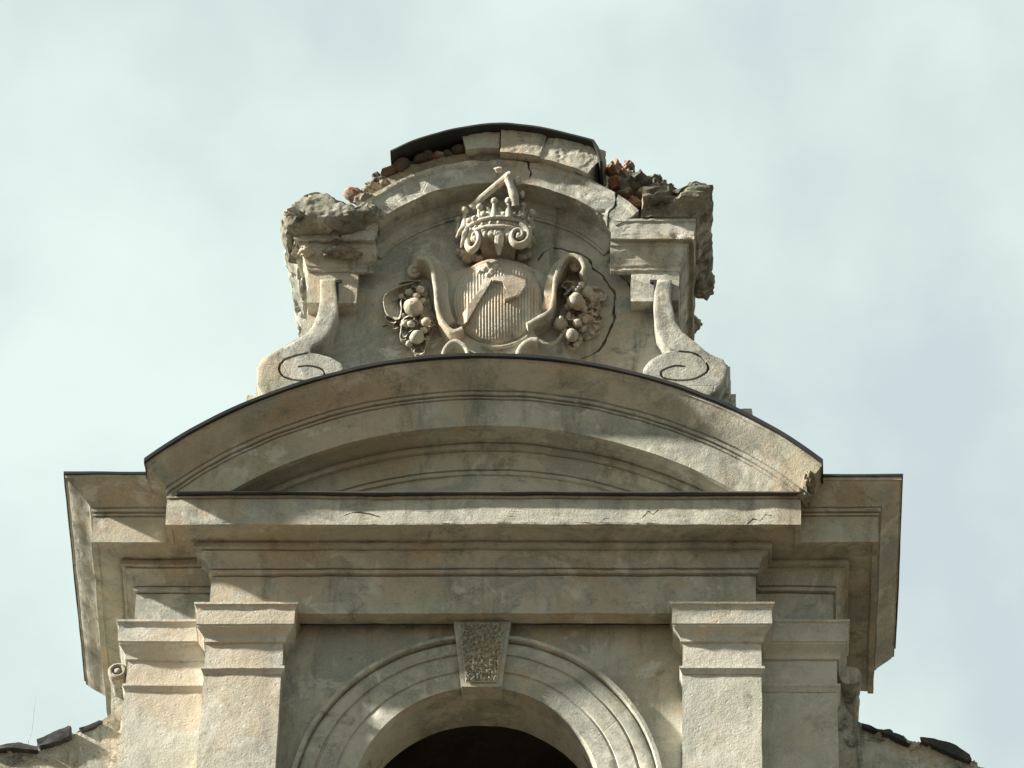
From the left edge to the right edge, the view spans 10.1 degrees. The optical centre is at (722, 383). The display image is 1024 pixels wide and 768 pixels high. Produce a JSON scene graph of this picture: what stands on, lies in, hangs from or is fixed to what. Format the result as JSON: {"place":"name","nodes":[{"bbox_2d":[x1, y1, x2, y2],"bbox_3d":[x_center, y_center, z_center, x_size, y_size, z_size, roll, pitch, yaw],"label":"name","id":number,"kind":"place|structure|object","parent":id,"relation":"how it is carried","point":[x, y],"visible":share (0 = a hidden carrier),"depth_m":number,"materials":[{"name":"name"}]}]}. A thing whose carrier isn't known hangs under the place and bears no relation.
{"place":"outdoors","nodes":[
{"label":"outdoors","id":0,"kind":"place"},
{"bbox_2d":[0,0,1023,767],"label":"sky","id":1,"kind":"structure","parent":0,"point":[862,161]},
{"label":"ground","id":2,"kind":"structure","parent":0,"visible":0},
{"bbox_2d":[64,122,902,767],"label":"church gable","id":3,"kind":"structure","parent":2,"relation":"on","point":[354,532],"depth_m":41.16,"materials":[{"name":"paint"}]},
{"bbox_2d":[0,663,126,767],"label":"wing wall","id":4,"kind":"structure","parent":3,"relation":"attached to","point":[99,746],"depth_m":40.63,"materials":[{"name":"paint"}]},
{"bbox_2d":[0,743,39,753],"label":"roof tile","id":5,"kind":"object","parent":4,"relation":"on","point":[23,748],"visible":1,"depth_m":40.59,"materials":[{"name":"grey stone"}]},
{"bbox_2d":[39,726,72,750],"bbox_3d":[-4.682,2.616,40.810,0.245,0.201,0.472,0,-40,0],"label":"roof tile","id":6,"kind":"object","parent":4,"relation":"on","point":[58,737],"visible":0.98,"depth_m":40.63,"materials":[{"name":"grey stone"}]},
{"bbox_2d":[80,719,103,731],"bbox_3d":[-4.440,2.518,40.873,0.168,0.107,0.387,0,-40,0],"label":"roof tile","id":7,"kind":"object","parent":4,"relation":"on","point":[93,725],"visible":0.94,"depth_m":40.73,"materials":[{"name":"grey tile"}]},
{"bbox_2d":[343,187,361,203],"bbox_3d":[-2.778,-1.425,43.569,0.159,0.144,0.158,0,-40,0],"label":"broken brick","id":8,"kind":"object","parent":3,"relation":"on","point":[350,194],"visible":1,"depth_m":43.52,"materials":[{"name":"brick"}]},
{"bbox_2d":[383,279,435,356],"bbox_3d":[-2.316,-0.524,42.838,0.403,0.835,0.212,0,-40,0],"label":"fruit festoon","id":9,"kind":"object","parent":3,"relation":"attached to","point":[409,306],"visible":0.98,"depth_m":42.80,"materials":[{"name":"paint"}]},
{"bbox_2d":[407,167,586,354],"bbox_3d":[-1.680,-0.858,42.996,1.344,1.797,0.390,0,-40,0],"label":"coat of arms","id":10,"kind":"object","parent":3,"relation":"attached to","point":[497,298],"visible":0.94,"depth_m":42.93},
{"bbox_2d":[538,279,608,350],"bbox_3d":[-1.103,-0.560,42.856,0.519,0.758,0.217,0,-40,0],"label":"fruit festoon","id":11,"kind":"object","parent":3,"relation":"attached to","point":[578,320],"visible":1,"depth_m":42.81,"materials":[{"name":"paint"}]},
{"bbox_2d":[604,160,617,177],"bbox_3d":[-0.838,-1.615,43.702,0.116,0.089,0.159,-17,-43,19],"label":"broken brick","id":12,"kind":"object","parent":3,"relation":"on","point":[610,169],"visible":1,"depth_m":43.66,"materials":[{"name":"red brick"}]},
{"bbox_2d":[608,175,620,191],"bbox_3d":[-0.812,-1.506,43.568,0.096,0.102,0.165,0,-40,0],"label":"broken brick","id":13,"kind":"object","parent":3,"relation":"on","point":[614,182],"visible":1,"depth_m":43.52,"materials":[{"name":"red brick"}]},
{"bbox_2d":[614,158,622,169],"bbox_3d":[-0.786,-1.638,43.810,0.113,0.115,0.116,24,-46,-26],"label":"broken brick","id":14,"kind":"object","parent":3,"relation":"on","point":[618,164],"visible":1,"depth_m":43.77,"materials":[{"name":"brick"}]},
{"bbox_2d":[618,168,628,176],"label":"broken brick","id":15,"kind":"object","parent":3,"relation":"on","point":[623,172],"visible":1,"depth_m":43.69,"materials":[{"name":"brick"}]},
{"bbox_2d":[617,187,633,199],"bbox_3d":[-0.726,-1.422,43.527,0.126,0.092,0.129,-12,-42,14],"label":"broken brick","id":16,"kind":"object","parent":3,"relation":"on","point":[627,193],"visible":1,"depth_m":43.49,"materials":[{"name":"red brick"}]},
{"bbox_2d":[623,160,634,171],"bbox_3d":[-0.714,-1.644,43.998,0.106,0.105,0.159,0,-40,0],"label":"broken brick","id":17,"kind":"object","parent":3,"relation":"on","point":[629,164],"visible":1,"depth_m":43.95,"materials":[{"name":"brick"}]},
{"bbox_2d":[627,195,642,210],"bbox_3d":[-0.654,-1.352,43.420,0.113,0.087,0.115,-33,-50,33],"label":"broken brick","id":18,"kind":"object","parent":3,"relation":"on","point":[636,202],"visible":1,"depth_m":43.39,"materials":[{"name":"red brick"}]},
{"bbox_2d":[636,187,643,202],"bbox_3d":[-0.600,-1.426,43.542,0.094,0.130,0.103,0,-40,0],"label":"broken brick","id":19,"kind":"object","parent":3,"relation":"on","point":[639,193],"visible":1,"depth_m":43.52,"materials":[{"name":"red brick"}]},
{"bbox_2d":[837,665,982,767],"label":"wing wall","id":20,"kind":"structure","parent":3,"relation":"attached to","point":[859,746],"depth_m":40.64,"materials":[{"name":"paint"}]},
{"bbox_2d":[860,721,909,746],"bbox_3d":[1.145,2.587,40.841,0.355,0.198,0.464,0,-40,0],"label":"roof tile","id":21,"kind":"object","parent":20,"relation":"on","point":[900,737],"visible":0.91,"depth_m":40.68,"materials":[{"name":"grey tile"}]},
{"bbox_2d":[920,736,969,764],"bbox_3d":[1.570,2.707,40.754,0.354,0.214,0.496,0,-40,0],"label":"roof tile","id":22,"kind":"object","parent":20,"relation":"on","point":[949,749],"visible":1,"depth_m":40.58,"materials":[{"name":"grey stone"}]}
]}

